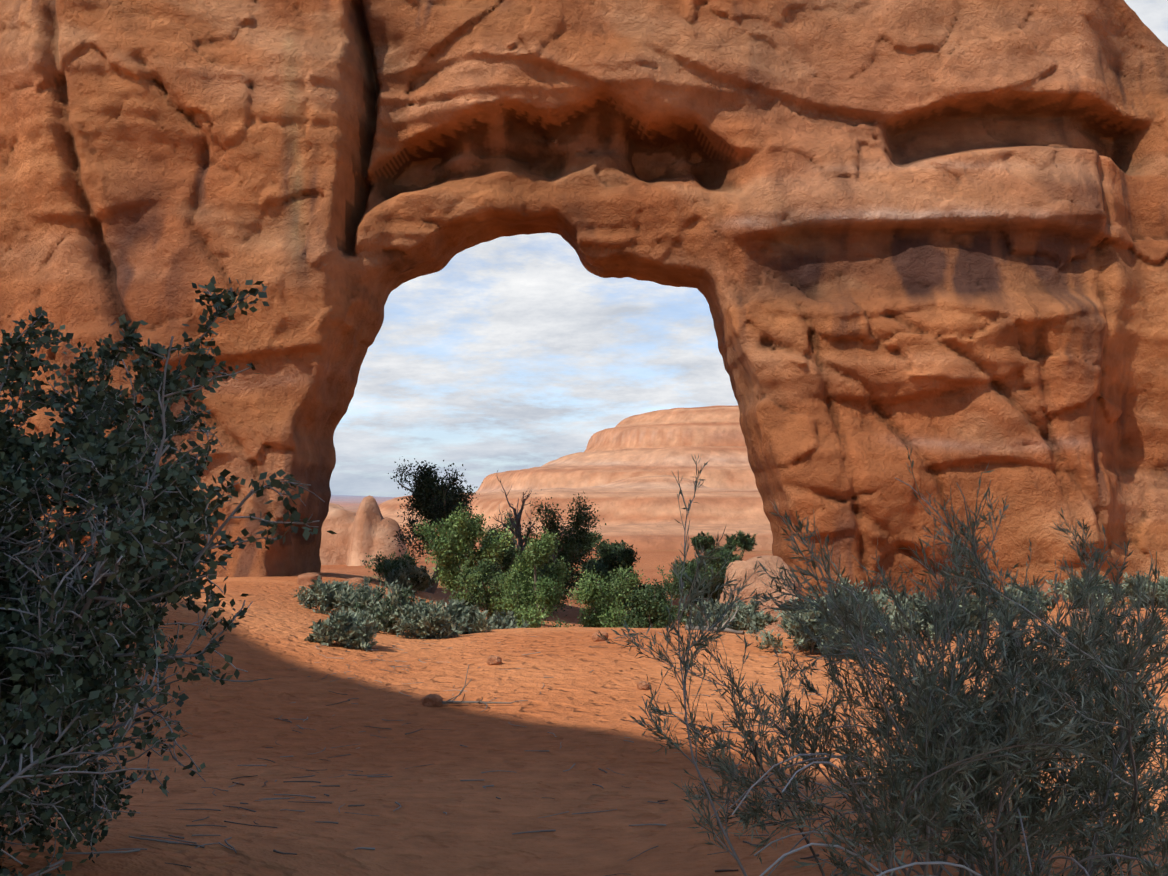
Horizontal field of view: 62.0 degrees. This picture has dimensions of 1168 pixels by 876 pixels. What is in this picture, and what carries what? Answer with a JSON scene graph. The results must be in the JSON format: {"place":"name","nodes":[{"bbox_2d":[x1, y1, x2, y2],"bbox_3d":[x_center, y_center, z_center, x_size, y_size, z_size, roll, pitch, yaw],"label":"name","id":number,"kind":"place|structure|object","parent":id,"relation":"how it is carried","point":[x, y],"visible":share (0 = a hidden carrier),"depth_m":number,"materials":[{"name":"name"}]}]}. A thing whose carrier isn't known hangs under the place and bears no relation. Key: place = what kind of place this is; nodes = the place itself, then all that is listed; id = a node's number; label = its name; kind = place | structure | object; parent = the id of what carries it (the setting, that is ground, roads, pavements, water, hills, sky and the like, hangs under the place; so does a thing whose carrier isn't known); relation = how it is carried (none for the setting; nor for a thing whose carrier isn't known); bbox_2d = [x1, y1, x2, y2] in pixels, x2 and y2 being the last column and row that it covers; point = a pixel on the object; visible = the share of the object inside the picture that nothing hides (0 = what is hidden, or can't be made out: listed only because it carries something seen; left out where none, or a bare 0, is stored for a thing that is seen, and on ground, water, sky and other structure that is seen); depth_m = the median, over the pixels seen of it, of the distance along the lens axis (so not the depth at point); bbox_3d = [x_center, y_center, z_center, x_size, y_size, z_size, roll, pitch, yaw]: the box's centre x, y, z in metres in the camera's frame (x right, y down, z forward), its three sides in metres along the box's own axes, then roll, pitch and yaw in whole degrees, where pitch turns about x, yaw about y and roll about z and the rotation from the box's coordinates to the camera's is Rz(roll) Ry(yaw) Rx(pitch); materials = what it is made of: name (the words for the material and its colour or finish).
{"place":"outdoors","nodes":[
{"label":"outdoors","id":0,"kind":"place"},
{"bbox_2d":[0,495,1167,875],"bbox_3d":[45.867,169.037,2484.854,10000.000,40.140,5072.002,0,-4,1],"label":"ground","id":1,"kind":"structure","parent":0,"point":[586,705],"depth_m":7.89,"materials":[{"name":"orange sand"}]},
{"bbox_2d":[0,276,336,875],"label":"shrub","id":2,"kind":"object","parent":1,"relation":"on","point":[63,649],"visible":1,"depth_m":3.09,"materials":[{"name":"green plant"}]},
{"bbox_2d":[297,573,321,586],"bbox_3d":[-7.591,3.961,26.916,0.614,0.475,0.689,0,-4,1],"label":"rock","id":3,"kind":"object","parent":1,"relation":"on","point":[304,579],"visible":0.5,"depth_m":26.62,"materials":[{"name":"stone"}]},
{"bbox_2d":[292,576,357,615],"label":"shrub","id":4,"kind":"object","parent":1,"relation":"on","point":[323,596],"visible":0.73,"depth_m":18.75,"materials":[{"name":"green plant"}]},
{"bbox_2d":[304,607,380,650],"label":"shrub","id":5,"kind":"object","parent":1,"relation":"on","point":[344,628],"visible":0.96,"depth_m":13.65,"materials":[{"name":"green plant"}]},
{"bbox_2d":[342,577,364,597],"bbox_3d":[-6.624,4.308,27.877,0.856,0.621,0.741,0,-4,1],"label":"rock","id":6,"kind":"object","parent":1,"relation":"on","point":[358,580],"visible":0.25,"depth_m":27.66,"materials":[{"name":"stone"}]},
{"bbox_2d":[332,576,385,617],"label":"shrub","id":7,"kind":"object","parent":1,"relation":"on","point":[347,599],"visible":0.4,"depth_m":17.62,"materials":[{"name":"green plant"}]},
{"bbox_2d":[320,495,407,565],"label":"pinnacle rock","id":8,"kind":"object","parent":1,"relation":"on","point":[361,532],"visible":0.15,"depth_m":69.29,"materials":[{"name":"stone"}]},
{"bbox_2d":[327,578,433,634],"bbox_3d":[-3.470,2.945,16.922,2.036,1.063,1.417,0,-4,1],"label":"shrub","id":9,"kind":"object","parent":1,"relation":"on","point":[385,613],"visible":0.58,"depth_m":16.53,"materials":[{"name":"green plant"}]},
{"bbox_2d":[360,548,426,579],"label":"bush","id":10,"kind":"object","parent":1,"relation":"on","point":[384,567],"visible":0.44,"depth_m":49.47,"materials":[{"name":"green plant"}]},
{"bbox_2d":[368,560,435,593],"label":"bush","id":11,"kind":"object","parent":1,"relation":"on","point":[420,580],"visible":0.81,"depth_m":35.52,"materials":[{"name":"green plant"}]},
{"bbox_2d":[392,596,467,638],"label":"shrub","id":12,"kind":"object","parent":1,"relation":"on","point":[420,621],"visible":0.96,"depth_m":16.12,"materials":[{"name":"green plant"}]},
{"bbox_2d":[421,694,442,706],"bbox_3d":[-1.613,2.796,10.327,0.225,0.141,0.204,0,-4,1],"label":"rock","id":13,"kind":"object","parent":1,"relation":"on","point":[432,700],"visible":0.83,"depth_m":10.24,"materials":[{"name":"stone"}]},
{"bbox_2d":[384,456,486,593],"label":"tree","id":14,"kind":"object","parent":1,"relation":"on","point":[434,500],"visible":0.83,"depth_m":42.41,"materials":[{"name":"green plant"}]},
{"bbox_2d":[411,502,515,597],"bbox_3d":[-4.086,4.186,33.356,3.530,3.935,2.696,0,-4,1],"label":"bush","id":15,"kind":"object","parent":1,"relation":"on","point":[463,533],"visible":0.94,"depth_m":33.05,"materials":[{"name":"green plant"}]},
{"bbox_2d":[436,598,492,634],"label":"shrub","id":16,"kind":"object","parent":1,"relation":"on","point":[475,621],"visible":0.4,"depth_m":17.13,"materials":[{"name":"green plant"}]},
{"bbox_2d":[449,554,519,620],"bbox_3d":[-2.925,4.870,30.083,2.451,2.523,1.988,0,-4,1],"label":"bush","id":17,"kind":"object","parent":1,"relation":"on","point":[484,573],"visible":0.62,"depth_m":29.61,"materials":[{"name":"green plant"}]},
{"bbox_2d":[487,655,501,664],"bbox_3d":[-1.179,2.938,12.812,0.198,0.142,0.191,0,-4,1],"label":"rock","id":18,"kind":"object","parent":1,"relation":"on","point":[493,660],"visible":0.81,"depth_m":12.74,"materials":[{"name":"stone"}]},
{"bbox_2d":[479,511,525,576],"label":"juniper tree","id":19,"kind":"object","parent":1,"relation":"on","point":[508,561],"visible":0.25,"depth_m":52.73,"materials":[{"name":"green plant"}]},
{"bbox_2d":[479,543,525,564],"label":"scrub bush","id":20,"kind":"object","parent":1,"relation":"on","point":[512,548],"visible":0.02,"depth_m":67.50,"materials":[{"name":"green plant"}]},
{"bbox_2d":[484,609,530,629],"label":"bush","id":21,"kind":"object","parent":1,"relation":"on","point":[499,621],"visible":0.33,"depth_m":20.66,"materials":[{"name":"green plant"}]},
{"bbox_2d":[494,471,540,561],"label":"dead snag","id":22,"kind":"object","parent":1,"relation":"on","point":[517,516],"visible":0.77,"depth_m":46.23,"materials":[{"name":"wood"}]},
{"bbox_2d":[66,633,991,875],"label":"fallen twigs","id":23,"kind":"object","parent":1,"relation":"on","point":[449,701],"visible":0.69,"depth_m":6.26,"materials":[{"name":"brown wood"}]},
{"bbox_2d":[491,527,575,627],"bbox_3d":[-1.006,3.619,22.714,1.866,3.182,2.469,3,-5,-32],"label":"bush","id":24,"kind":"object","parent":1,"relation":"on","point":[531,596],"visible":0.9,"depth_m":22.62,"materials":[{"name":"green plant"}]},
{"bbox_2d":[503,489,605,615],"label":"tree","id":25,"kind":"object","parent":1,"relation":"on","point":[573,543],"visible":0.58,"depth_m":44.32,"materials":[{"name":"green plant"}]},
{"bbox_2d":[378,405,772,550],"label":"mesa","id":26,"kind":"structure","parent":1,"relation":"on","point":[620,475],"depth_m":147.19,"materials":[{"name":"stone"}]},
{"bbox_2d":[0,0,1167,603],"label":"rock arch","id":27,"kind":"object","parent":1,"relation":"on","point":[884,236],"visible":0.83,"depth_m":32.60,"materials":[{"name":"stone"}]},
{"bbox_2d":[578,557,597,573],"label":"scrub bush","id":28,"kind":"object","parent":1,"relation":"on","point":[588,562],"visible":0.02,"depth_m":69.18,"materials":[{"name":"green plant"}]},
{"bbox_2d":[584,530,602,550],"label":"scrub bush","id":29,"kind":"object","parent":1,"relation":"on","point":[592,534],"visible":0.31,"depth_m":94.03,"materials":[{"name":"green plant"}]},
{"bbox_2d":[592,631,608,641],"bbox_3d":[0.248,3.028,14.791,0.252,0.170,0.178,0,-4,1],"label":"rock","id":30,"kind":"object","parent":1,"relation":"on","point":[595,638],"visible":0.69,"depth_m":14.73,"materials":[{"name":"stone"}]},
{"bbox_2d":[569,534,642,605],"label":"juniper tree","id":31,"kind":"object","parent":1,"relation":"on","point":[626,554],"visible":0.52,"depth_m":49.49,"materials":[{"name":"green plant"}]},
{"bbox_2d":[564,561,648,627],"bbox_3d":[0.622,4.436,23.992,2.325,2.690,2.061,-4,-6,42],"label":"bush","id":32,"kind":"object","parent":1,"relation":"on","point":[606,609],"visible":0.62,"depth_m":23.71,"materials":[{"name":"green plant"}]},
{"bbox_2d":[593,540,631,556],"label":"scrub bush","id":33,"kind":"object","parent":1,"relation":"on","point":[617,544],"visible":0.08,"depth_m":85.50,"materials":[{"name":"green plant"}]},
{"bbox_2d":[637,681,648,689],"bbox_3d":[0.690,2.877,11.287,0.153,0.094,0.170,0,-4,1],"label":"rock","id":34,"kind":"object","parent":1,"relation":"on","point":[642,685],"visible":0.94,"depth_m":11.22,"materials":[{"name":"stone"}]},
{"bbox_2d":[620,582,668,610],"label":"bush","id":35,"kind":"object","parent":1,"relation":"on","point":[643,587],"visible":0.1,"depth_m":49.34,"materials":[{"name":"green plant"}]},
{"bbox_2d":[620,578,677,627],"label":"bush","id":36,"kind":"object","parent":1,"relation":"on","point":[650,604],"visible":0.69,"depth_m":30.29,"materials":[{"name":"green plant"}]},
{"bbox_2d":[648,565,702,601],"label":"scrub bush","id":37,"kind":"object","parent":1,"relation":"on","point":[674,590],"visible":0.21,"depth_m":54.14,"materials":[{"name":"green plant"}]},
{"bbox_2d":[670,560,701,579],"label":"bush","id":38,"kind":"object","parent":1,"relation":"on","point":[679,563],"depth_m":61.11,"materials":[{"name":"green plant"}]},
{"bbox_2d":[669,549,728,627],"bbox_3d":[4.445,5.667,35.590,2.708,3.259,2.435,3,-5,-36],"label":"bush","id":39,"kind":"object","parent":1,"relation":"on","point":[716,564],"visible":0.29,"depth_m":35.09,"materials":[{"name":"green plant"}]},
{"bbox_2d":[673,556,727,578],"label":"scrub bush","id":40,"kind":"object","parent":1,"relation":"on","point":[692,566],"visible":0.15,"depth_m":59.62,"materials":[{"name":"green plant"}]},
{"bbox_2d":[690,531,716,552],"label":"scrub bush","id":41,"kind":"object","parent":1,"relation":"on","point":[703,540],"visible":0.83,"depth_m":90.05,"materials":[{"name":"green plant"}]},
{"bbox_2d":[679,596,729,626],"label":"bush","id":42,"kind":"object","parent":1,"relation":"on","point":[687,610],"visible":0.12,"depth_m":19.74,"materials":[{"name":"green plant"}]},
{"bbox_2d":[685,604,744,633],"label":"dead branch","id":43,"kind":"object","parent":1,"relation":"on","point":[727,630],"visible":0.58,"depth_m":16.40,"materials":[{"name":"grey wood"}]},
{"bbox_2d":[699,549,740,568],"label":"scrub bush","id":44,"kind":"object","parent":1,"relation":"on","point":[722,555],"visible":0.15,"depth_m":69.01,"materials":[{"name":"green plant"}]},
{"bbox_2d":[698,545,743,560],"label":"scrub bush","id":45,"kind":"object","parent":1,"relation":"on","point":[732,555],"visible":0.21,"depth_m":71.61,"materials":[{"name":"green plant"}]},
{"bbox_2d":[719,556,742,578],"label":"bush","id":46,"kind":"object","parent":1,"relation":"on","point":[724,567],"depth_m":55.10,"materials":[{"name":"green plant"}]},
{"bbox_2d":[722,530,757,551],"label":"scrub bush","id":47,"kind":"object","parent":1,"relation":"on","point":[745,542],"visible":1,"depth_m":91.52,"materials":[{"name":"green plant"}]},
{"bbox_2d":[707,596,778,630],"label":"bush","id":48,"kind":"object","parent":1,"relation":"on","point":[761,620],"visible":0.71,"depth_m":18.46,"materials":[{"name":"green plant"}]},
{"bbox_2d":[719,555,801,632],"bbox_3d":[5.020,5.035,27.572,2.389,3.368,2.201,0,-4,1],"label":"boulder","id":49,"kind":"object","parent":1,"relation":"on","point":[740,568],"visible":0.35,"depth_m":26.90,"materials":[{"name":"stone"}]},
{"bbox_2d":[742,585,871,654],"bbox_3d":[3.178,2.605,13.909,1.673,1.028,1.438,-2,-5,27],"label":"bush","id":50,"kind":"object","parent":1,"relation":"on","point":[791,626],"visible":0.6,"depth_m":13.63,"materials":[{"name":"green plant"}]},
{"bbox_2d":[805,573,920,648],"bbox_3d":[4.285,2.692,14.698,1.747,1.266,1.596,0,-4,1],"label":"bush","id":51,"kind":"object","parent":1,"relation":"on","point":[883,598],"visible":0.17,"depth_m":14.70,"materials":[{"name":"green plant"}]},
{"bbox_2d":[596,445,1167,875],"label":"shrub","id":52,"kind":"object","parent":1,"relation":"on","point":[946,784],"visible":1,"depth_m":3.15,"materials":[{"name":"green plant"}]},
{"bbox_2d":[882,589,953,640],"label":"bush","id":53,"kind":"object","parent":1,"relation":"on","point":[925,624],"visible":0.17,"depth_m":16.10,"materials":[{"name":"green plant"}]},
{"bbox_2d":[936,593,995,629],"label":"bush","id":54,"kind":"object","parent":1,"relation":"on","point":[975,614],"visible":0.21,"depth_m":18.34,"materials":[{"name":"green plant"}]},
{"bbox_2d":[996,582,1052,620],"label":"bush","id":55,"kind":"object","parent":1,"relation":"on","point":[1043,600],"visible":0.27,"depth_m":21.38,"materials":[{"name":"green plant"}]},
{"bbox_2d":[1038,583,1063,601],"bbox_3d":[14.498,4.910,30.434,0.982,0.830,1.044,0,-4,1],"label":"rock","id":56,"kind":"object","parent":1,"relation":"on","point":[1045,587],"visible":0.15,"depth_m":30.07,"materials":[{"name":"stone"}]},
{"bbox_2d":[1046,571,1123,607],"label":"bush","id":57,"kind":"object","parent":1,"relation":"on","point":[1066,592],"visible":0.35,"depth_m":24.41,"materials":[{"name":"green plant"}]},
{"bbox_2d":[1119,570,1167,607],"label":"bush","id":58,"kind":"object","parent":1,"relation":"on","point":[1162,590],"visible":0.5,"depth_m":23.26,"materials":[{"name":"green plant"}]},
{"bbox_2d":[330,0,1167,496],"label":"sky","id":59,"kind":"structure","parent":0,"point":[512,354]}
]}

